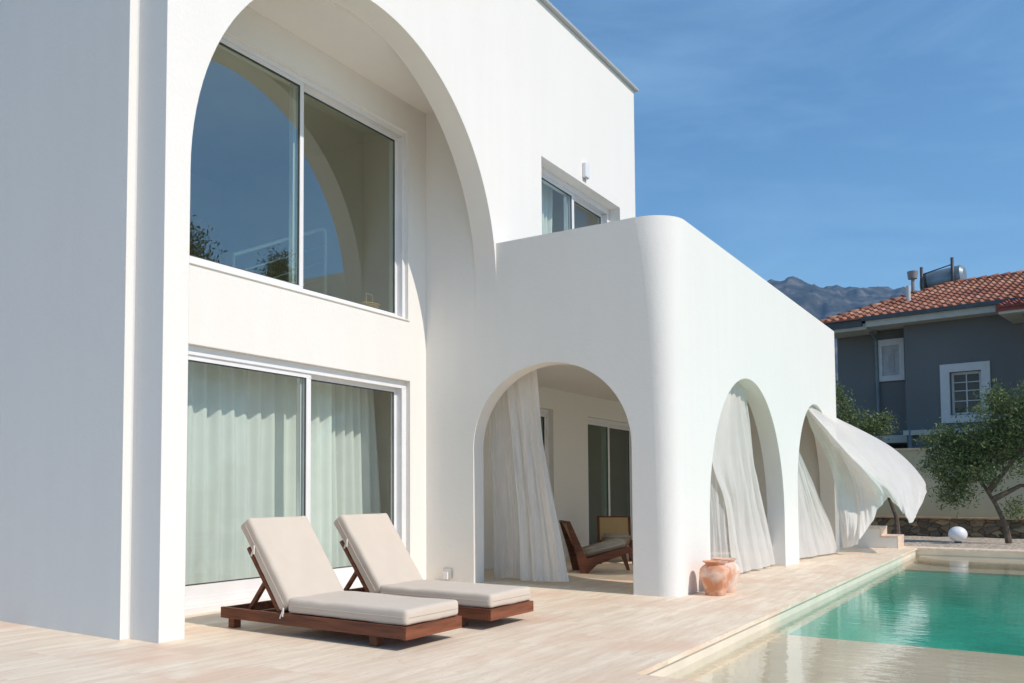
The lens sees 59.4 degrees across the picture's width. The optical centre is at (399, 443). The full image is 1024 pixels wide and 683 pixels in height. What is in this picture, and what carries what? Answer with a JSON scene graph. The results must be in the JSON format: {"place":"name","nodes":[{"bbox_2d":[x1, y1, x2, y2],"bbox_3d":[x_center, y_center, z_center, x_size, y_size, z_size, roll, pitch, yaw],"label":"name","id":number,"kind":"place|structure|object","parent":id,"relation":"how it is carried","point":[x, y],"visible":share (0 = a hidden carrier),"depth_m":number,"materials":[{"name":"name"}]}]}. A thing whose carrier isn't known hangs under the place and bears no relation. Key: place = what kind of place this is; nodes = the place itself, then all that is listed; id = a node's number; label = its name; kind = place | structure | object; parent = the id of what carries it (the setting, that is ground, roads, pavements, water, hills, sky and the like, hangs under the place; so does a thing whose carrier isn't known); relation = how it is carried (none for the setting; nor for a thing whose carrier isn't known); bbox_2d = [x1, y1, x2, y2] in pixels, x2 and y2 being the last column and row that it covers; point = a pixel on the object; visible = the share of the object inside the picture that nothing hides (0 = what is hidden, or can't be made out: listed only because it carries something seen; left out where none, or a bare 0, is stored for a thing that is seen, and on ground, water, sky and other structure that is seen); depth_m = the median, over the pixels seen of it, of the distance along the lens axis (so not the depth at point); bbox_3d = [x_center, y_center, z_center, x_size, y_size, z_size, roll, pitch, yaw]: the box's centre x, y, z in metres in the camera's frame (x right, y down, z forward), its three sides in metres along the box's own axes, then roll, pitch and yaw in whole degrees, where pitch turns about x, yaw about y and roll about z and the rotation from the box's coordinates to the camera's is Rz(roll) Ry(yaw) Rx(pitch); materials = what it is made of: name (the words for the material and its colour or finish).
{"place":"outdoors","nodes":[
{"label":"outdoors","id":0,"kind":"place"},
{"bbox_2d":[358,293,380,307],"bbox_3d":[-0.397,-1.806,11.364,0.256,0.232,0.372,-2,-4,36],"label":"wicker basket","id":1,"kind":"object","parent":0,"point":[372,304],"visible":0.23,"depth_m":11.27,"materials":[{"name":"beige wicker"}]},
{"bbox_2d":[0,542,1023,682],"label":"terrace paving","id":2,"kind":"structure","parent":0,"point":[601,623],"depth_m":6.65,"materials":[{"name":"stone"}]},
{"bbox_2d":[221,516,461,646],"bbox_3d":[-0.512,1.066,7.172,1.910,0.922,0.758,-2,-4,36],"label":"sun lounger","id":3,"kind":"object","parent":2,"relation":"on","point":[301,585],"visible":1,"depth_m":7.08,"materials":[{"name":"beige fabric"}]},
{"bbox_2d":[0,0,839,643],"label":"villa","id":4,"kind":"object","parent":2,"relation":"on","point":[162,162],"visible":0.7,"depth_m":10.09,"materials":[{"name":"white paint"}]},
{"bbox_2d":[185,361,331,584],"bbox_3d":[-1.711,0.253,9.506,0.127,2.650,2.967,-2,-4,36],"label":"curtain","id":5,"kind":"object","parent":4,"relation":"hanging from","point":[241,446],"visible":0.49,"depth_m":9.51,"materials":[{"name":"white fabric"}]},
{"bbox_2d":[232,227,326,293],"bbox_3d":[-1.540,-2.149,11.597,0.044,1.765,1.762,-2,-4,36],"label":"stair railing","id":6,"kind":"object","parent":4,"relation":"on","point":[234,254],"visible":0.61,"depth_m":11.96,"materials":[{"name":"grey metal"}]},
{"bbox_2d":[185,345,405,606],"bbox_3d":[-1.151,0.363,9.644,0.170,2.465,3.952,-2,-4,36],"label":"window","id":7,"kind":"structure","parent":4,"relation":"in","point":[236,589],"depth_m":9.75,"materials":[{"name":"white metal"}]},
{"bbox_2d":[189,33,404,318],"bbox_3d":[-1.195,-2.855,9.727,0.170,2.420,4.062,-2,-4,36],"label":"window","id":8,"kind":"structure","parent":4,"relation":"in","point":[300,86],"depth_m":9.81,"materials":[{"name":"white metal"}]},
{"bbox_2d":[332,384,380,567],"bbox_3d":[-0.874,0.325,10.885,0.126,2.650,2.184,-2,-4,36],"label":"curtain","id":9,"kind":"object","parent":4,"relation":"hanging from","point":[355,481],"visible":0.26,"depth_m":11.21,"materials":[{"name":"white fabric"}]},
{"bbox_2d":[489,390,519,577],"bbox_3d":[1.365,0.307,11.296,0.502,2.790,0.084,-2,-4,36],"label":"curtain","id":10,"kind":"object","parent":4,"relation":"hanging from","point":[506,534],"visible":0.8,"depth_m":11.30,"materials":[{"name":"white fabric"}]},
{"bbox_2d":[507,369,568,581],"bbox_3d":[1.688,0.292,10.921,0.867,2.800,0.131,-3,-4,44],"label":"curtain","id":11,"kind":"object","parent":4,"relation":"hanging from","point":[542,557],"visible":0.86,"depth_m":10.98,"materials":[{"name":"white fabric"}]},
{"bbox_2d":[540,409,548,472],"bbox_3d":[2.151,0.653,14.455,0.170,2.470,0.932,-2,-4,36],"label":"window","id":12,"kind":"structure","parent":4,"relation":"in","point":[544,413],"depth_m":14.76,"materials":[{"name":"white glass"}]},
{"bbox_2d":[542,183,552,234],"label":"curtain","id":13,"kind":"object","parent":4,"relation":"hanging from","point":[547,196],"visible":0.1,"depth_m":13.24,"materials":[{"name":"white fabric"}]},
{"bbox_2d":[541,167,608,229],"bbox_3d":[2.519,-2.555,13.258,0.170,2.590,2.762,-2,-4,36],"label":"window","id":14,"kind":"structure","parent":4,"relation":"in","point":[571,196],"depth_m":13.30,"materials":[{"name":"white metal"}]},
{"bbox_2d":[588,417,632,545],"bbox_3d":[3.972,0.793,16.948,0.170,2.450,2.512,-2,-4,36],"label":"window","id":15,"kind":"structure","parent":4,"relation":"in","point":[605,425],"depth_m":16.88,"materials":[{"name":"white metal"}]},
{"bbox_2d":[710,463,730,559],"bbox_3d":[4.046,0.423,11.417,0.086,2.592,1.572,-2,-4,36],"label":"curtain","id":16,"kind":"object","parent":4,"relation":"hanging from","point":[719,540],"visible":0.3,"depth_m":11.45,"materials":[{"name":"white fabric"}]},
{"bbox_2d":[712,382,774,572],"bbox_3d":[4.845,0.466,12.389,0.178,2.618,3.057,-2,-4,36],"label":"curtain","id":17,"kind":"object","parent":4,"relation":"hanging from","point":[751,547],"visible":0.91,"depth_m":12.27,"materials":[{"name":"white fabric"}]},
{"bbox_2d":[798,452,837,557],"bbox_3d":[7.097,0.932,15.196,0.128,1.979,2.159,-3,-4,42],"label":"curtain","id":18,"kind":"object","parent":4,"relation":"hanging from","point":[816,536],"visible":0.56,"depth_m":15.12,"materials":[{"name":"white fabric"}]},
{"bbox_2d":[806,406,926,547],"bbox_3d":[9.209,0.656,16.912,1.272,2.543,5.551,-3,-4,40],"label":"curtain","id":19,"kind":"object","parent":4,"relation":"hanging from","point":[871,474],"visible":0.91,"depth_m":16.01,"materials":[{"name":"white fabric"}]},
{"bbox_2d":[334,513,533,626],"bbox_3d":[0.189,1.115,8.114,1.910,0.922,0.758,-2,-4,36],"label":"sun lounger","id":20,"kind":"object","parent":2,"relation":"on","point":[377,554],"visible":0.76,"depth_m":8.06,"materials":[{"name":"fabric"}]},
{"bbox_2d":[559,520,632,573],"bbox_3d":[2.799,1.446,12.493,1.008,0.719,0.540,0,-3,-1],"label":"lounge chair","id":21,"kind":"object","parent":2,"relation":"on","point":[586,559],"visible":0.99,"depth_m":12.26,"materials":[{"name":"brown wood"}]},
{"bbox_2d":[597,516,632,564],"bbox_3d":[3.457,1.538,14.238,0.540,0.719,1.008,-1,-3,11],"label":"lounge chair","id":22,"kind":"object","parent":2,"relation":"on","point":[611,527],"visible":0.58,"depth_m":14.61,"materials":[{"name":"beige wicker"}]},
{"bbox_2d":[699,560,731,595],"bbox_3d":[3.461,1.475,9.726,0.336,0.372,0.336,-2,-4,36],"label":"clay pot","id":23,"kind":"object","parent":2,"relation":"on","point":[715,576],"visible":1,"depth_m":9.61,"materials":[{"name":"ceramic"}]},
{"bbox_2d":[712,557,739,592],"bbox_3d":[3.669,1.487,10.020,0.336,0.379,0.336,-2,-4,36],"label":"clay pot","id":24,"kind":"object","parent":2,"relation":"on","point":[732,565],"visible":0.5,"depth_m":9.90,"materials":[{"name":"ceramic"}]},
{"bbox_2d":[839,521,903,547],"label":"garden steps","id":25,"kind":"structure","parent":2,"relation":"on","point":[874,536],"depth_m":17.73,"materials":[{"name":"white paint"}]},
{"bbox_2d":[549,0,1023,290],"label":"sky","id":26,"kind":"structure","parent":0,"point":[821,143],"materials":[{"name":"blue"}]},
{"bbox_2d":[646,550,1023,680],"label":"pool wall","id":27,"kind":"structure","parent":0,"point":[690,666],"depth_m":7.56,"materials":[{"name":"beige stone"}]},
{"bbox_2d":[791,611,860,639],"bbox_3d":[8.592,2.252,9.577,6.776,0.705,14.986,-2,-4,36],"label":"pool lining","id":28,"kind":"object","parent":27,"relation":"attached to","point":[828,634],"depth_m":10.38,"materials":[{"name":"tile"}]},
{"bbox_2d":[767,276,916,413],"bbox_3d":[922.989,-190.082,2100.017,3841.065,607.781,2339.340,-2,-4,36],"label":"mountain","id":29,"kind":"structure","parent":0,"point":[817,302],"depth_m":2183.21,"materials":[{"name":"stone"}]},
{"bbox_2d":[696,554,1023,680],"bbox_3d":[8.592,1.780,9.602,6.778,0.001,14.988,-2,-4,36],"label":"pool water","id":30,"kind":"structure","parent":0,"point":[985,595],"depth_m":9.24,"materials":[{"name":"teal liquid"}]},
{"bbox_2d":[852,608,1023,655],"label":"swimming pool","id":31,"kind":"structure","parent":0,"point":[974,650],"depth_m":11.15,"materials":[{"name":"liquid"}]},
{"bbox_2d":[692,634,1023,682],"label":"pool ledge","id":32,"kind":"object","parent":31,"relation":"on","point":[830,670],"depth_m":6.95,"materials":[{"name":"beige stone"}]},
{"bbox_3d":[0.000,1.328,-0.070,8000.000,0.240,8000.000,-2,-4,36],"label":"ground","id":33,"kind":"structure","parent":0,"visible":0},
{"bbox_2d":[819,270,1023,447],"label":"neighbour house","id":34,"kind":"structure","parent":33,"relation":"on","point":[917,360],"depth_m":26.64,"materials":[{"name":"grey paint"}]},
{"bbox_2d":[875,338,904,381],"bbox_3d":[15.445,-2.631,27.941,0.830,1.320,0.079,-3,-4,45],"label":"window","id":35,"kind":"structure","parent":34,"relation":"in","point":[891,355],"depth_m":27.89,"materials":[{"name":"white glass"}]},
{"bbox_2d":[920,257,966,289],"bbox_3d":[18.564,-5.546,30.317,1.290,1.350,0.960,-3,-4,45],"label":"solar tank","id":36,"kind":"object","parent":34,"relation":"on","point":[929,279],"visible":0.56,"depth_m":30.07,"materials":[{"name":"metal"}]},
{"bbox_2d":[940,361,991,422],"bbox_3d":[16.592,-1.484,25.952,1.260,1.740,0.310,-3,-4,45],"label":"window","id":37,"kind":"structure","parent":34,"relation":"in","point":[983,376],"depth_m":26.03,"materials":[{"name":"white"}]},
{"bbox_2d":[904,536,1023,549],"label":"gravel","id":38,"kind":"structure","parent":33,"relation":"on","point":[985,543],"depth_m":19.50,"materials":[{"name":"beige gravel"}]},
{"bbox_2d":[835,375,906,533],"bbox_3d":[11.393,0.236,22.052,2.170,4.143,1.492,-2,-4,36],"label":"olive tree","id":39,"kind":"object","parent":38,"relation":"on","point":[875,426],"visible":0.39,"depth_m":21.80,"materials":[{"name":"green plant"}]},
{"bbox_2d":[871,446,1023,538],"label":"garden wall","id":40,"kind":"structure","parent":38,"relation":"on","point":[931,519],"depth_m":22.21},
{"bbox_2d":[948,526,967,542],"bbox_3d":[12.087,1.978,19.203,0.360,0.361,0.360,-2,-4,36],"label":"globe lamp","id":41,"kind":"object","parent":38,"relation":"on","point":[957,534],"visible":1,"depth_m":19.09,"materials":[{"name":"white"}]},
{"bbox_2d":[911,378,1023,543],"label":"olive tree","id":42,"kind":"object","parent":38,"relation":"on","point":[964,453],"visible":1,"depth_m":19.45,"materials":[{"name":"green plant"}]}
]}

